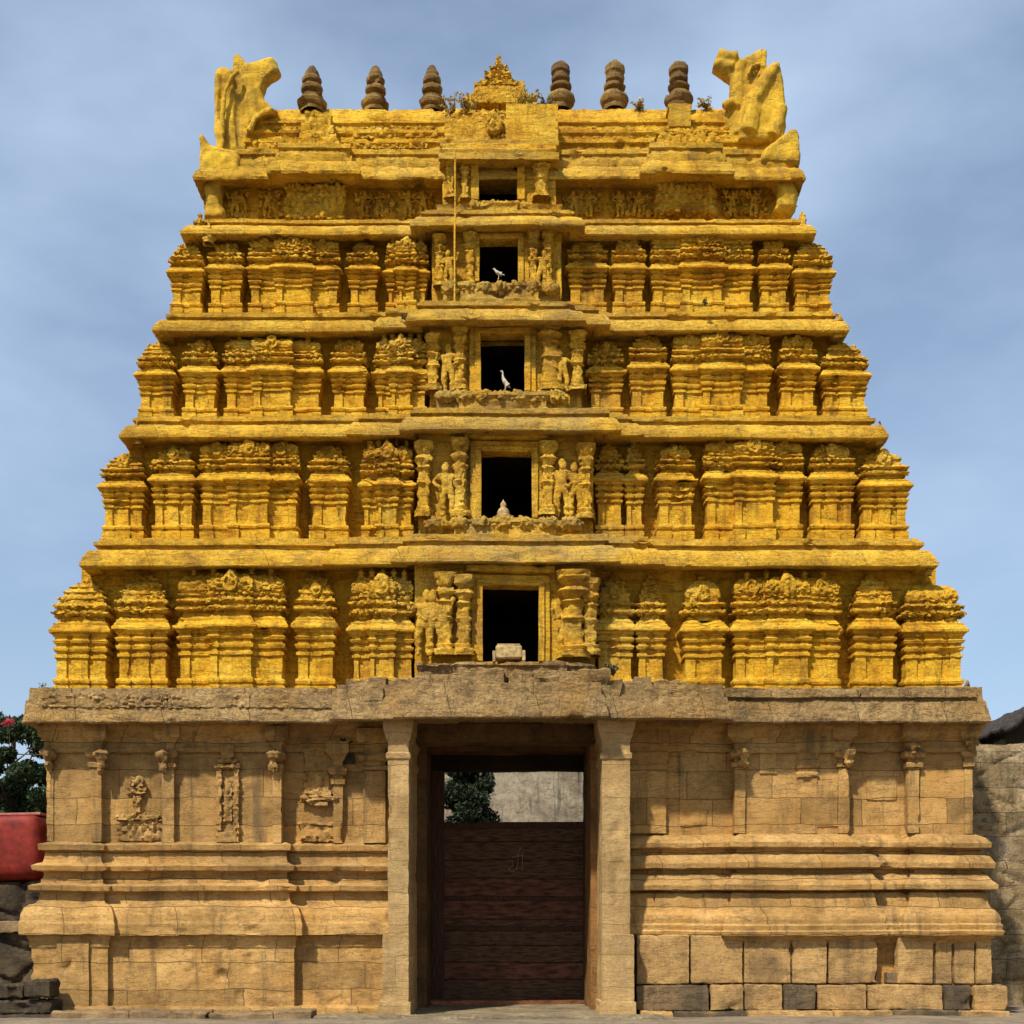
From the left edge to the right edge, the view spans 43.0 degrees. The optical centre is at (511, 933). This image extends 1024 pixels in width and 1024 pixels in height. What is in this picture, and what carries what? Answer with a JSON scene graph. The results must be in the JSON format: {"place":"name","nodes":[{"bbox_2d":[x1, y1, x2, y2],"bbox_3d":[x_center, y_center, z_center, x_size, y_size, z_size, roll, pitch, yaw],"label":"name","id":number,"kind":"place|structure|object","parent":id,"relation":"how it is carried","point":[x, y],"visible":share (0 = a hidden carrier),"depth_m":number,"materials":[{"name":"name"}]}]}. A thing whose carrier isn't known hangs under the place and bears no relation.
{"place":"outdoors","nodes":[
{"label":"outdoors","id":0,"kind":"place"},
{"bbox_2d":[0,1005,1023,1023],"bbox_3d":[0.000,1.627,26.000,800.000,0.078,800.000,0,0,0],"label":"ground","id":1,"kind":"structure","parent":0,"point":[1016,1015],"depth_m":24.07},
{"bbox_2d":[0,764,24,799],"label":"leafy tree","id":2,"kind":"object","parent":1,"relation":"on","point":[3,780],"visible":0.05,"depth_m":42.21,"materials":[{"name":"green plant"}]},
{"bbox_2d":[0,921,33,998],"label":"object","id":3,"kind":"structure","parent":1,"relation":"on","point":[16,964],"depth_m":26.40,"materials":[{"name":"stone"}]},
{"bbox_2d":[0,880,40,920],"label":"dark rough wall","id":4,"kind":"structure","parent":1,"relation":"on","point":[16,897],"depth_m":30.46,"materials":[{"name":"stone"}]},
{"bbox_2d":[0,812,49,881],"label":"red tank","id":5,"kind":"object","parent":4,"relation":"on","point":[22,835],"visible":0.71,"depth_m":30.21,"materials":[{"name":"paint"}]},
{"bbox_2d":[0,711,46,813],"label":"leafy tree","id":6,"kind":"object","parent":1,"relation":"on","point":[26,775],"visible":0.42,"depth_m":38.42,"materials":[{"name":"green plant"}]},
{"bbox_2d":[0,1010,63,1017],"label":"stone block","id":7,"kind":"structure","parent":1,"relation":"on","point":[27,1016],"depth_m":24.92,"materials":[{"name":"stone"}]},
{"bbox_2d":[0,998,62,1014],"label":"stone block","id":8,"kind":"object","parent":7,"relation":"on","point":[29,1006],"depth_m":24.97,"materials":[{"name":"stone"}]},
{"bbox_2d":[0,982,30,999],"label":"stone block","id":9,"kind":"object","parent":8,"relation":"on","point":[9,991],"depth_m":25.05,"materials":[{"name":"stone"}]},
{"bbox_2d":[23,978,60,997],"bbox_3d":[-9.083,1.060,25.150,0.520,0.387,0.643,0,0,0],"label":"stone block","id":10,"kind":"object","parent":8,"relation":"on","point":[41,988],"depth_m":24.86,"materials":[{"name":"stone"}]},
{"bbox_2d":[444,772,500,822],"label":"tree","id":11,"kind":"object","parent":1,"relation":"on","point":[466,799],"visible":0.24,"depth_m":51.37,"materials":[{"name":"green plant"}]},
{"bbox_2d":[313,1013,666,1019],"bbox_3d":[-0.417,1.643,25.049,6.738,0.187,0.830,0,0,0],"label":"doorstep","id":12,"kind":"object","parent":1,"relation":"on","point":[498,1016],"visible":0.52,"depth_m":24.68,"materials":[{"name":"beige stone"}]},
{"bbox_2d":[444,772,582,821],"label":"courtyard wall","id":13,"kind":"structure","parent":1,"relation":"on","point":[536,797],"depth_m":60.00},
{"bbox_2d":[18,49,1009,1018],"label":"temple tower","id":14,"kind":"structure","parent":1,"relation":"on","point":[290,613],"depth_m":26.42,"materials":[{"name":"stone"}]},
{"bbox_2d":[399,314,406,321],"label":"weed","id":15,"kind":"object","parent":14,"relation":"on","point":[403,317],"visible":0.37,"depth_m":27.13,"materials":[{"name":"grey plant"}]},
{"bbox_2d":[438,90,459,115],"bbox_3d":[-1.401,-18.396,28.878,0.503,0.473,0.482,0,0,0],"label":"weed","id":16,"kind":"object","parent":14,"relation":"on","point":[449,111],"visible":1,"depth_m":28.88,"materials":[{"name":"green plant"}]},
{"bbox_2d":[454,149,455,300],"bbox_3d":[-1.209,-14.997,27.530,0.042,3.304,0.218,0,0,0],"label":"conduit pipe","id":17,"kind":"object","parent":14,"relation":"attached to","point":[455,224],"visible":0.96,"depth_m":27.49,"materials":[{"name":"yellow metal"}]},
{"bbox_2d":[456,92,483,109],"bbox_3d":[-0.952,-18.238,28.602,0.604,0.417,0.400,0,0,-16],"label":"weed","id":18,"kind":"object","parent":14,"relation":"on","point":[466,105],"visible":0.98,"depth_m":28.55,"materials":[{"name":"green plant"}]},
{"bbox_2d":[493,268,503,279],"bbox_3d":[-0.284,-14.015,27.630,0.258,0.240,0.087,0,0,0],"label":"white bird","id":19,"kind":"object","parent":14,"relation":"on","point":[498,273],"visible":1,"depth_m":27.61},
{"bbox_2d":[435,165,562,209],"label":"window","id":20,"kind":"structure","parent":14,"relation":"in","point":[520,203],"depth_m":27.97,"materials":[{"name":"stone"}]},
{"bbox_2d":[434,327,567,408],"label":"window","id":21,"kind":"structure","parent":14,"relation":"in","point":[517,363],"depth_m":27.33,"materials":[{"name":"stone"}]},
{"bbox_2d":[441,231,560,301],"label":"window","id":22,"kind":"structure","parent":14,"relation":"in","point":[504,251],"depth_m":27.88,"materials":[{"name":"stone"}]},
{"bbox_2d":[495,500,511,516],"bbox_3d":[-0.172,-8.645,26.601,0.460,0.471,0.457,0,0,0],"label":"stone figurine","id":23,"kind":"object","parent":14,"relation":"on","point":[503,510],"visible":0.51,"depth_m":26.50,"materials":[{"name":"beige stone"}]},
{"bbox_2d":[423,432,583,535],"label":"window","id":24,"kind":"structure","parent":14,"relation":"in","point":[507,468],"depth_m":26.77,"materials":[{"name":"stone"}]},
{"bbox_2d":[500,370,510,390],"bbox_3d":[-0.138,-11.511,27.080,0.220,0.426,0.114,0,0,0],"label":"white bird","id":25,"kind":"object","parent":14,"relation":"on","point":[505,382],"visible":1,"depth_m":27.05},
{"bbox_2d":[416,564,596,682],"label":"window","id":26,"kind":"structure","parent":14,"relation":"in","point":[518,613],"depth_m":26.13,"materials":[{"name":"stone"}]},
{"bbox_2d":[492,644,524,663],"bbox_3d":[-0.060,-5.570,25.957,0.654,0.370,0.399,0,0,0],"label":"weathered box","id":27,"kind":"object","parent":14,"relation":"on","point":[509,653],"visible":1,"depth_m":25.78,"materials":[{"name":"beige stone"}]},
{"bbox_2d":[512,88,541,103],"bbox_3d":[0.339,-18.353,28.623,0.663,0.472,0.452,0,0,0],"label":"weed","id":28,"kind":"object","parent":14,"relation":"on","point":[524,99],"visible":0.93,"depth_m":28.55,"materials":[{"name":"green plant"}]},
{"bbox_2d":[538,96,555,103],"bbox_3d":[0.774,-18.577,29.145,0.417,0.284,0.475,0,0,0],"label":"weed","id":29,"kind":"object","parent":14,"relation":"on","point":[550,100],"visible":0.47,"depth_m":29.01,"materials":[{"name":"grey plant"}]},
{"bbox_2d":[605,662,619,676],"bbox_3d":[1.985,-5.274,25.954,0.309,0.282,0.496,0,0,16],"label":"weed","id":30,"kind":"object","parent":14,"relation":"on","point":[612,668],"visible":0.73,"depth_m":25.93,"materials":[{"name":"grey plant"}]},
{"bbox_2d":[629,97,643,109],"bbox_3d":[2.862,-18.606,29.204,0.307,0.215,0.374,0,0,35],"label":"weed","id":31,"kind":"object","parent":14,"relation":"on","point":[640,105],"visible":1,"depth_m":29.17,"materials":[{"name":"green plant"}]},
{"bbox_2d":[700,296,709,305],"bbox_3d":[4.039,-13.209,27.206,0.156,0.162,0.375,0,0,-4],"label":"weed","id":32,"kind":"object","parent":14,"relation":"on","point":[704,302],"visible":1,"depth_m":27.19,"materials":[{"name":"grey plant"}]},
{"bbox_2d":[697,96,713,108],"bbox_3d":[4.314,-18.619,29.228,0.406,0.182,0.503,0,0,16],"label":"weed","id":33,"kind":"object","parent":14,"relation":"on","point":[705,105],"visible":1,"depth_m":29.16,"materials":[{"name":"green plant"}]},
{"bbox_2d":[972,743,1023,1005],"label":"rubble wall","id":34,"kind":"structure","parent":1,"relation":"on","point":[998,795],"depth_m":29.20,"materials":[{"name":"stone"}]},
{"bbox_2d":[977,707,1023,744],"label":"thatched roof","id":35,"kind":"structure","parent":1,"relation":"on","point":[1006,729],"depth_m":30.07,"materials":[{"name":"stone"}]},
{"bbox_2d":[0,0,1023,790],"label":"sky","id":36,"kind":"structure","parent":0,"point":[907,116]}
]}

